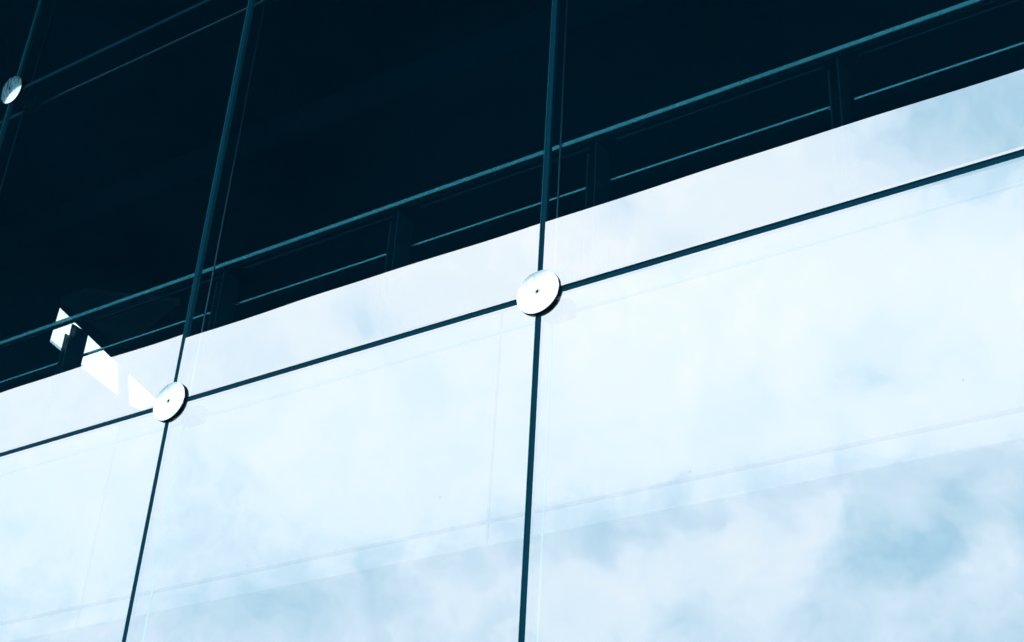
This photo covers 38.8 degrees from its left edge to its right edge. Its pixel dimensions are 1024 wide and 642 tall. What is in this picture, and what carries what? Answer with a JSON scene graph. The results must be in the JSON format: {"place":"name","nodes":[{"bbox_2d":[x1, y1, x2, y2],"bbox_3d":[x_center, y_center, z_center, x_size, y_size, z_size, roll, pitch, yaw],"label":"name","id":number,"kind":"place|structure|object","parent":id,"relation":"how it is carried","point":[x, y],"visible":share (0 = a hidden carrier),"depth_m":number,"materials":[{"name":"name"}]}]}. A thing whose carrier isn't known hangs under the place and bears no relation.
{"place":"outdoors","nodes":[
{"label":"outdoors","id":0,"kind":"place"},
{"label":"ground","id":1,"kind":"structure","parent":0,"visible":0},
{"bbox_2d":[0,0,1023,452],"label":"glass building","id":2,"kind":"structure","parent":1,"relation":"on","point":[356,106],"depth_m":11.96,"materials":[{"name":"glass"}]},
{"bbox_2d":[0,0,41,137],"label":"sealant joint","id":3,"kind":"object","parent":2,"relation":"attached to","point":[23,59],"depth_m":8.29,"materials":[{"name":"black rubber"}]},
{"bbox_2d":[0,5,54,192],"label":"steel cable","id":4,"kind":"object","parent":2,"relation":"attached to","point":[25,104],"depth_m":8.17,"materials":[{"name":"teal metal"}]},
{"bbox_2d":[0,412,165,640],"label":"facade glass","id":5,"kind":"object","parent":2,"relation":"attached to","point":[80,434],"visible":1,"depth_m":6.20,"materials":[{"name":"glass"}]},
{"bbox_2d":[153,382,208,427],"bbox_3d":[-1.369,0.374,6.074,0.177,0.177,0.190,-16,-36,29],"label":"disc fixing","id":6,"kind":"object","parent":5,"relation":"attached to","point":[170,400],"visible":1,"depth_m":6.03,"materials":[{"name":"paint"}]},
{"bbox_2d":[0,180,1023,475],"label":"steel cable","id":7,"kind":"object","parent":6,"relation":"attached to","point":[766,256],"visible":0.92,"depth_m":5.16,"materials":[{"name":"silver metal"}]},
{"bbox_2d":[50,308,154,409],"bbox_3d":[-4.358,0.418,15.597,0.737,0.150,2.200,-6,-32,16],"label":"bracket","id":8,"kind":"object","parent":2,"relation":"attached to","point":[104,366],"visible":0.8,"depth_m":15.76,"materials":[{"name":"metal"}]},
{"bbox_2d":[19,0,204,86],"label":"facade glass","id":9,"kind":"object","parent":2,"relation":"attached to","point":[46,7],"visible":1,"depth_m":8.37,"materials":[{"name":"glass"}]},
{"bbox_2d":[0,0,249,447],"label":"facade glass","id":10,"kind":"object","parent":2,"relation":"attached to","point":[6,122],"visible":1,"depth_m":7.43,"materials":[{"name":"glass"}]},
{"bbox_2d":[1,75,42,113],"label":"disc fixing","id":11,"kind":"object","parent":10,"relation":"attached to","point":[11,89],"visible":1,"depth_m":8.14,"materials":[{"name":"paint"}]},
{"bbox_3d":[-1.240,-1.687,7.318,0.177,0.177,0.190,-16,-36,29],"label":"disc fixing","id":12,"kind":"object","parent":10,"relation":"attached to","visible":0},
{"bbox_2d":[0,0,263,123],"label":"steel cable","id":13,"kind":"object","parent":12,"relation":"attached to","point":[145,55],"depth_m":7.81,"materials":[{"name":"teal metal"}]},
{"bbox_2d":[122,0,252,641],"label":"sealant joint","id":14,"kind":"object","parent":2,"relation":"attached to","point":[184,338],"visible":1,"depth_m":6.25,"materials":[{"name":"black rubber"}]},
{"bbox_2d":[142,0,265,641],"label":"steel cable","id":15,"kind":"object","parent":2,"relation":"attached to","point":[169,502],"visible":1,"depth_m":6.28,"materials":[{"name":"silver metal"}]},
{"bbox_2d":[126,305,535,641],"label":"facade glass","id":16,"kind":"object","parent":2,"relation":"attached to","point":[148,534],"visible":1,"depth_m":5.63,"materials":[{"name":"glass"}]},
{"bbox_2d":[0,160,1023,641],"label":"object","id":17,"kind":"structure","parent":2,"relation":"attached to","point":[822,442],"depth_m":6.49,"materials":[{"name":"clear glass"}]},
{"bbox_2d":[0,0,1023,441],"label":"balustrade","id":18,"kind":"object","parent":17,"relation":"on","point":[224,304],"visible":0.89,"depth_m":7.43,"materials":[{"name":"teal metal"}]},
{"bbox_2d":[519,0,558,641],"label":"sealant joint","id":19,"kind":"object","parent":2,"relation":"attached to","point":[554,29],"visible":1,"depth_m":5.06,"materials":[{"name":"black rubber"}]},
{"bbox_2d":[536,0,567,641],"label":"steel cable","id":20,"kind":"object","parent":2,"relation":"attached to","point":[548,400],"visible":1,"depth_m":5.08,"materials":[{"name":"silver metal"}]},
{"bbox_2d":[525,156,1023,641],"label":"facade glass","id":21,"kind":"object","parent":2,"relation":"attached to","point":[694,255],"visible":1,"depth_m":4.70,"materials":[{"name":"glass"}]},
{"bbox_2d":[517,270,575,324],"bbox_3d":[0.140,-0.061,5.196,0.177,0.177,0.190,-16,-36,29],"label":"disc fixing","id":22,"kind":"object","parent":21,"relation":"attached to","point":[538,292],"visible":1,"depth_m":5.14,"materials":[{"name":"paint"}]},
{"bbox_2d":[543,0,1023,286],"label":"facade glass","id":23,"kind":"object","parent":2,"relation":"attached to","point":[720,238],"visible":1,"depth_m":4.89,"materials":[{"name":"glass"}]},
{"bbox_3d":[2.302,0.292,3.203,1.776,2.387,0.019,-16,-36,29],"label":"facade glass","id":24,"kind":"object","parent":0,"visible":0},
{"bbox_2d":[0,150,1023,456],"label":"sealant joint","id":25,"kind":"object","parent":24,"relation":"on","point":[612,274],"visible":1,"depth_m":5.22,"materials":[{"name":"black rubber"}]},
{"bbox_2d":[177,0,552,397],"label":"facade glass","id":26,"kind":"object","parent":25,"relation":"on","point":[213,204],"visible":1,"depth_m":6.35,"materials":[{"name":"glass"}]},
{"label":"facade glass","id":27,"kind":"object","parent":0,"visible":0},
{"bbox_2d":[0,0,216,99],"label":"sealant joint","id":28,"kind":"object","parent":27,"relation":"attached to","point":[129,40],"depth_m":7.73,"materials":[{"name":"black rubber"}]},
{"bbox_2d":[0,0,39,97],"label":"facade glass","id":29,"kind":"object","parent":28,"relation":"on","point":[17,17],"visible":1,"depth_m":8.49,"materials":[{"name":"glass"}]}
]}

